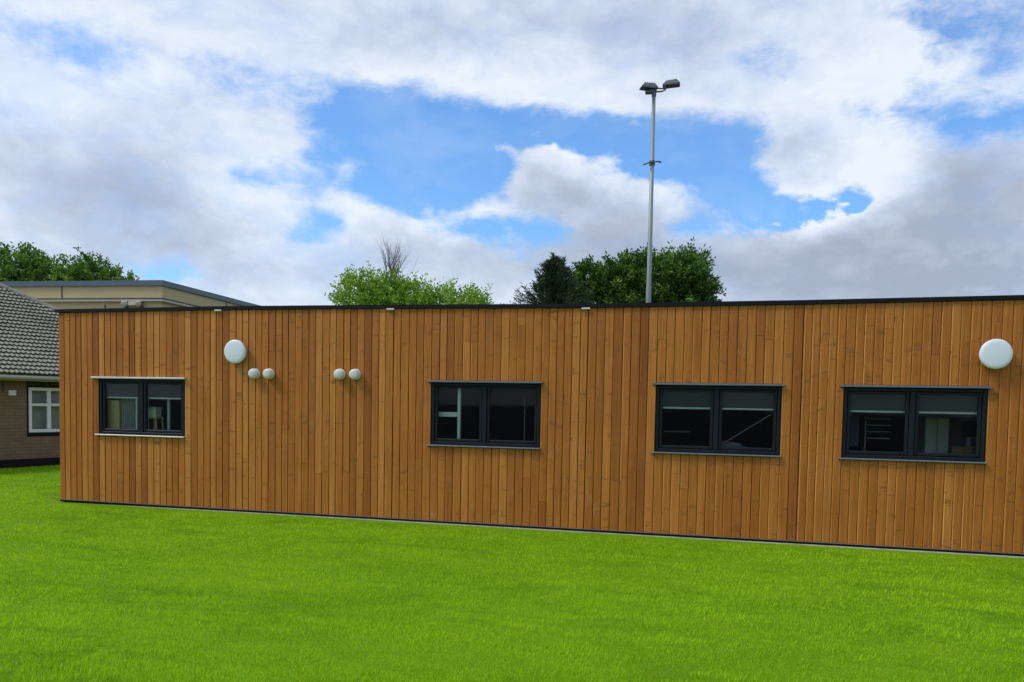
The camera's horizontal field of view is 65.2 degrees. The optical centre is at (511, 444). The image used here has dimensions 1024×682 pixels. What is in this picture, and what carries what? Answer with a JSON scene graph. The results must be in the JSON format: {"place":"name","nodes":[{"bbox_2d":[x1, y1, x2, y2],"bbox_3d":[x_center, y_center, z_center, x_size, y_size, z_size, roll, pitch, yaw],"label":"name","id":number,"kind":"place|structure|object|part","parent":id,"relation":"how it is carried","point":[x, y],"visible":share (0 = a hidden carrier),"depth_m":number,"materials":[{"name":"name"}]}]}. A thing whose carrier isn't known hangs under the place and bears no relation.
{"place":"outdoors","nodes":[
{"label":"outdoors","id":0,"kind":"place"},
{"bbox_2d":[107,400,121,428],"bbox_3d":[-6.169,0.041,12.648,0.230,1.500,0.360,2,3,14],"label":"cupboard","id":1,"kind":"object","parent":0,"point":[114,415],"visible":0.23,"depth_m":12.45,"materials":[{"name":"beige wood"}]},
{"bbox_2d":[0,465,1023,681],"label":"lawn ground","id":2,"kind":"structure","parent":0,"point":[122,516],"depth_m":6.67,"materials":[{"name":"green plant"}]},
{"bbox_2d":[0,283,59,467],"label":"brick bungalow","id":3,"kind":"object","parent":2,"relation":"on","point":[30,404],"visible":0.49,"depth_m":19.07,"materials":[{"name":"brown brick"}]},
{"bbox_2d":[28,387,59,432],"bbox_3d":[-10.961,-0.844,19.409,0.185,1.060,1.540,3,3,31],"label":"window","id":4,"kind":"structure","parent":3,"relation":"in","point":[44,403],"depth_m":19.09,"materials":[{"name":"white plastic"}]},
{"bbox_2d":[54,295,1023,556],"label":"timber building","id":5,"kind":"structure","parent":2,"relation":"on","point":[308,433],"depth_m":10.58,"materials":[{"name":"brown wood"}]},
{"bbox_2d":[108,384,137,398],"bbox_3d":[-5.947,-0.857,12.321,0.626,0.287,0.044,2,3,14],"label":"roller blind","id":6,"kind":"object","parent":5,"relation":"attached to","point":[127,391],"visible":0.79,"depth_m":12.31,"materials":[{"name":"fabric"}]},
{"bbox_2d":[121,398,135,428],"bbox_3d":[-5.925,-0.299,12.428,0.312,2.150,0.048,2,3,14],"label":"curtain","id":7,"kind":"object","parent":5,"relation":"hanging from","point":[128,407],"visible":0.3,"depth_m":12.41,"materials":[{"name":"white fabric"}]},
{"bbox_2d":[136,399,137,428],"bbox_3d":[-5.767,-0.276,12.319,0.023,2.180,0.030,2,3,14],"label":"post","id":8,"kind":"object","parent":5,"relation":"on","point":[136,413],"visible":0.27,"depth_m":12.30,"materials":[{"name":"grey paint"}]},
{"bbox_2d":[91,377,185,437],"bbox_3d":[-5.641,-0.578,12.176,1.654,0.897,0.193,2,3,14],"label":"window","id":9,"kind":"structure","parent":5,"relation":"in","point":[142,431],"depth_m":12.15,"materials":[{"name":"black metal"}]},
{"bbox_2d":[145,379,148,429],"bbox_3d":[-5.595,-0.271,12.280,0.035,2.180,0.040,2,3,14],"label":"post","id":10,"kind":"object","parent":5,"relation":"on","point":[148,411],"visible":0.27,"depth_m":12.28,"materials":[{"name":"grey paint"}]},
{"bbox_2d":[149,417,163,429],"bbox_3d":[-5.509,0.190,12.423,0.276,1.251,0.268,2,3,14],"label":"stool","id":11,"kind":"object","parent":5,"relation":"on","point":[155,422],"visible":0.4,"depth_m":12.39,"materials":[{"name":"brown wood"}]},
{"bbox_2d":[149,407,161,416],"bbox_3d":[-5.515,-0.509,12.363,0.155,0.149,0.160,2,3,14],"label":"storage box","id":12,"kind":"object","parent":11,"relation":"on","point":[155,411],"visible":0.89,"depth_m":12.30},
{"bbox_2d":[148,382,182,399],"bbox_3d":[-5.229,-0.834,12.138,0.646,0.287,0.044,2,3,14],"label":"roller blind","id":13,"kind":"object","parent":5,"relation":"attached to","point":[161,391],"visible":0.69,"depth_m":12.13,"materials":[{"name":"fabric"}]},
{"bbox_2d":[167,399,170,429],"bbox_3d":[-5.236,-0.261,12.224,0.040,2.180,0.030,2,3,14],"label":"post","id":14,"kind":"object","parent":5,"relation":"on","point":[168,414],"visible":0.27,"depth_m":12.20,"materials":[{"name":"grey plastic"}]},
{"bbox_2d":[224,340,246,363],"bbox_3d":[-4.004,-1.352,11.617,0.346,0.346,0.110,2,3,14],"label":"wall light","id":15,"kind":"object","parent":5,"relation":"attached to","point":[235,351],"visible":1,"depth_m":11.56,"materials":[{"name":"plastic"}]},
{"bbox_2d":[248,368,259,378],"bbox_3d":[-3.728,-1.028,11.563,0.156,0.156,0.106,2,3,14],"label":"wall vent","id":16,"kind":"object","parent":5,"relation":"attached to","point":[253,373],"depth_m":11.52,"materials":[{"name":"plastic"}]},
{"bbox_2d":[263,369,274,378],"bbox_3d":[-3.501,-1.021,11.505,0.156,0.156,0.106,2,3,14],"label":"wall vent","id":17,"kind":"object","parent":5,"relation":"attached to","point":[268,373],"depth_m":11.46,"materials":[{"name":"plastic"}]},
{"bbox_2d":[334,369,345,379],"bbox_3d":[-2.421,-0.991,11.229,0.156,0.156,0.106,2,3,14],"label":"wall vent","id":18,"kind":"object","parent":5,"relation":"attached to","point":[339,374],"depth_m":11.19,"materials":[{"name":"plastic"}]},
{"bbox_2d":[349,369,360,379],"bbox_3d":[-2.193,-0.984,11.171,0.156,0.156,0.106,2,3,14],"label":"wall vent","id":19,"kind":"object","parent":5,"relation":"attached to","point":[354,374],"depth_m":11.13,"materials":[{"name":"plastic"}]},
{"bbox_2d":[439,388,461,438],"bbox_3d":[-0.873,0.088,11.104,0.335,1.755,0.040,2,3,14],"label":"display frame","id":20,"kind":"object","parent":5,"relation":"on","point":[457,414],"visible":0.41,"depth_m":11.04,"materials":[{"name":"grey paint"}]},
{"bbox_2d":[426,380,542,448],"bbox_3d":[-0.361,-0.414,10.828,1.613,0.897,0.193,2,3,14],"label":"window","id":21,"kind":"structure","parent":5,"relation":"in","point":[484,441],"depth_m":10.80,"materials":[{"name":"black glass"}]},
{"bbox_2d":[664,430,689,432],"bbox_3d":[2.212,-0.177,10.688,0.340,0.020,0.030,2,3,14],"label":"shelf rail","id":22,"kind":"object","parent":5,"relation":"attached to","point":[677,431],"visible":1,"depth_m":10.67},
{"bbox_2d":[663,391,710,408],"bbox_3d":[2.244,-0.601,10.230,0.628,0.287,0.044,2,3,14],"label":"roller blind","id":23,"kind":"object","parent":5,"relation":"attached to","point":[684,400],"visible":0.81,"depth_m":10.22,"materials":[{"name":"fabric"}]},
{"bbox_2d":[651,383,784,456],"bbox_3d":[2.578,-0.322,10.078,1.602,0.897,0.193,2,3,14],"label":"window","id":24,"kind":"structure","parent":5,"relation":"in","point":[716,396],"depth_m":10.05,"materials":[{"name":"black glass"}]},
{"bbox_2d":[712,440,743,449],"bbox_3d":[2.786,0.048,10.256,0.525,0.207,0.184,2,3,14],"label":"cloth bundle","id":25,"kind":"object","parent":5,"relation":"in","point":[730,444],"visible":0.38,"depth_m":10.19,"materials":[{"name":"grey fabric"}]},
{"bbox_2d":[721,414,771,444],"bbox_3d":[2.940,-0.180,10.103,0.649,0.443,0.015,2,3,14],"label":"leaning pole","id":26,"kind":"object","parent":5,"relation":"in","point":[746,429],"visible":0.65,"depth_m":10.09,"materials":[{"name":"grey metal"}]},
{"bbox_2d":[722,389,773,410],"bbox_3d":[2.964,-0.579,10.046,0.648,0.287,0.044,2,3,14],"label":"roller blind","id":27,"kind":"object","parent":5,"relation":"attached to","point":[748,401],"visible":0.79,"depth_m":10.03,"materials":[{"name":"fabric"}]},
{"bbox_2d":[849,414,859,446],"bbox_3d":[4.353,-0.185,10.236,0.170,0.420,0.020,2,3,14],"label":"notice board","id":28,"kind":"object","parent":5,"relation":"attached to","point":[854,432],"visible":0.64,"depth_m":10.22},
{"bbox_2d":[861,415,890,450],"bbox_3d":[4.788,0.358,10.552,0.310,1.480,0.200,2,3,14],"label":"shelving","id":29,"kind":"object","parent":5,"relation":"in","point":[864,431],"visible":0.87,"depth_m":10.47,"materials":[{"name":"grey plastic"}]},
{"bbox_2d":[850,391,904,412],"bbox_3d":[4.418,-0.533,9.675,0.644,0.287,0.044,2,3,14],"label":"roller blind","id":30,"kind":"object","parent":5,"relation":"attached to","point":[884,403],"visible":0.78,"depth_m":9.66,"materials":[{"name":"fabric"}]},
{"bbox_2d":[838,385,992,463],"bbox_3d":[4.760,-0.254,9.520,1.635,0.897,0.193,2,3,14],"label":"window","id":31,"kind":"structure","parent":5,"relation":"in","point":[911,415],"depth_m":9.49,"materials":[{"name":"black glass"}]},
{"bbox_2d":[919,413,976,453],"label":"wall","id":32,"kind":"structure","parent":5,"relation":"attached to","point":[955,437],"depth_m":10.69,"materials":[{"name":"white paint"}]},
{"bbox_2d":[919,392,977,413],"bbox_3d":[5.154,-0.510,9.486,0.664,0.287,0.044,2,3,14],"label":"roller blind","id":33,"kind":"object","parent":5,"relation":"attached to","point":[947,404],"visible":0.79,"depth_m":9.47,"materials":[{"name":"fabric"}]},
{"bbox_2d":[949,446,973,453],"bbox_3d":[5.489,0.094,9.766,0.240,0.150,0.150,2,3,14],"label":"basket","id":34,"kind":"object","parent":5,"relation":"in","point":[961,449],"visible":0.64,"depth_m":9.70,"materials":[{"name":"wicker"}]},
{"bbox_2d":[979,339,1012,368],"bbox_3d":[5.550,-1.040,9.179,0.346,0.346,0.110,2,3,14],"label":"wall light","id":35,"kind":"object","parent":5,"relation":"attached to","point":[995,353],"visible":1,"depth_m":9.13,"materials":[{"name":"plastic"}]},
{"bbox_2d":[85,503,1023,557],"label":"path edging","id":36,"kind":"object","parent":2,"relation":"on","point":[620,534],"visible":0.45,"depth_m":10.34,"materials":[{"name":"concrete"}]},
{"bbox_2d":[0,0,1023,305],"label":"sky","id":37,"kind":"structure","parent":0,"point":[257,152],"materials":[{"name":"blue"}]},
{"bbox_2d":[524,398,524,440],"bbox_3d":[0.172,0.159,11.315,0.011,1.630,0.011,0,3,-14],"label":"pole","id":38,"kind":"object","parent":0,"point":[524,419],"visible":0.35,"depth_m":11.28,"materials":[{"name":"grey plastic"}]},
{"bbox_2d":[917,416,949,452],"bbox_3d":[5.537,0.371,10.556,0.280,1.480,0.420,2,3,14],"label":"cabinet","id":39,"kind":"object","parent":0,"point":[933,434],"visible":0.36,"depth_m":10.34,"materials":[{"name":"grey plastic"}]},
{"bbox_3d":[5.420,0.368,10.379,0.130,1.420,0.019,2,3,14],"label":"door","id":40,"kind":"part","parent":39,"relation":"part of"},
{"bbox_3d":[5.556,0.372,10.345,0.130,1.420,0.019,2,3,14],"label":"door","id":41,"kind":"part","parent":39,"relation":"part of","materials":[{"name":"grey"}]},
{"bbox_2d":[961,421,975,445],"bbox_3d":[5.751,0.418,10.106,0.180,1.440,0.050,2,3,14],"label":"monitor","id":42,"kind":"object","parent":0,"point":[968,430],"visible":0.53,"depth_m":10.06,"materials":[{"name":"plastic"}]},
{"bbox_3d":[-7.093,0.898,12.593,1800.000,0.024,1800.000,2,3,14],"label":"ground","id":43,"kind":"structure","parent":0,"visible":0},
{"bbox_2d":[0,241,71,280],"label":"leafy tree","id":44,"kind":"object","parent":43,"relation":"on","point":[34,265],"visible":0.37,"depth_m":41.09,"materials":[{"name":"green plant"}]},
{"bbox_2d":[42,247,139,280],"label":"leafy tree","id":45,"kind":"object","parent":43,"relation":"on","point":[88,269],"visible":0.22,"depth_m":41.02,"materials":[{"name":"green plant"}]},
{"bbox_2d":[0,280,259,381],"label":"flat roof hall","id":46,"kind":"structure","parent":43,"relation":"on","point":[96,294],"depth_m":26.57,"materials":[{"name":"paint"}]},
{"bbox_2d":[121,301,143,307],"bbox_3d":[-12.414,-4.568,26.198,0.700,0.295,0.278,2,3,10],"label":"security light","id":47,"kind":"object","parent":46,"relation":"attached to","point":[135,303],"visible":0.97,"depth_m":26.12,"materials":[{"name":"white plastic"}]},
{"bbox_2d":[324,260,442,304],"bbox_3d":[-4.150,-3.001,26.992,4.373,6.472,3.826,2,3,14],"label":"bushy tree","id":48,"kind":"object","parent":43,"relation":"on","point":[380,290],"visible":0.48,"depth_m":26.28,"materials":[{"name":"green plant"}]},
{"bbox_2d":[374,235,417,287],"bbox_3d":[-4.113,-3.495,27.079,1.802,7.448,2.014,0,3,-26],"label":"bare tree","id":49,"kind":"object","parent":43,"relation":"on","point":[394,261],"visible":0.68,"depth_m":27.00,"materials":[{"name":"grey plant"}]},
{"bbox_2d":[420,275,503,303],"bbox_3d":[-1.770,-2.715,27.047,3.277,5.983,3.350,2,3,14],"label":"bushy tree","id":50,"kind":"object","parent":43,"relation":"on","point":[450,294],"visible":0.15,"depth_m":26.56,"materials":[{"name":"green plant"}]},
{"bbox_2d":[506,252,594,303],"bbox_3d":[1.622,-3.688,31.333,5.476,7.623,6.009,0,3,-15],"label":"conifer","id":51,"kind":"object","parent":43,"relation":"on","point":[553,285],"visible":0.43,"depth_m":30.53,"materials":[{"name":"green plant"}]},
{"bbox_2d":[570,254,618,303],"bbox_3d":[3.544,-4.596,38.032,3.781,8.848,3.595,2,3,14],"label":"broadleaf tree","id":52,"kind":"object","parent":43,"relation":"on","point":[584,270],"visible":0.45,"depth_m":37.01,"materials":[{"name":"green plant"}]},
{"bbox_2d":[589,237,726,302],"bbox_3d":[6.849,-5.005,38.148,6.475,9.773,5.369,2,3,14],"label":"broadleaf tree","id":53,"kind":"object","parent":43,"relation":"on","point":[683,275],"visible":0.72,"depth_m":36.66,"materials":[{"name":"green plant"}]},
{"bbox_2d":[639,79,679,302],"bbox_3d":[6.127,-7.680,34.130,1.723,15.483,0.591,1,3,2],"label":"floodlight pole","id":54,"kind":"object","parent":43,"relation":"on","point":[649,88],"visible":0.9,"depth_m":33.88,"materials":[{"name":"metal"}]}
]}

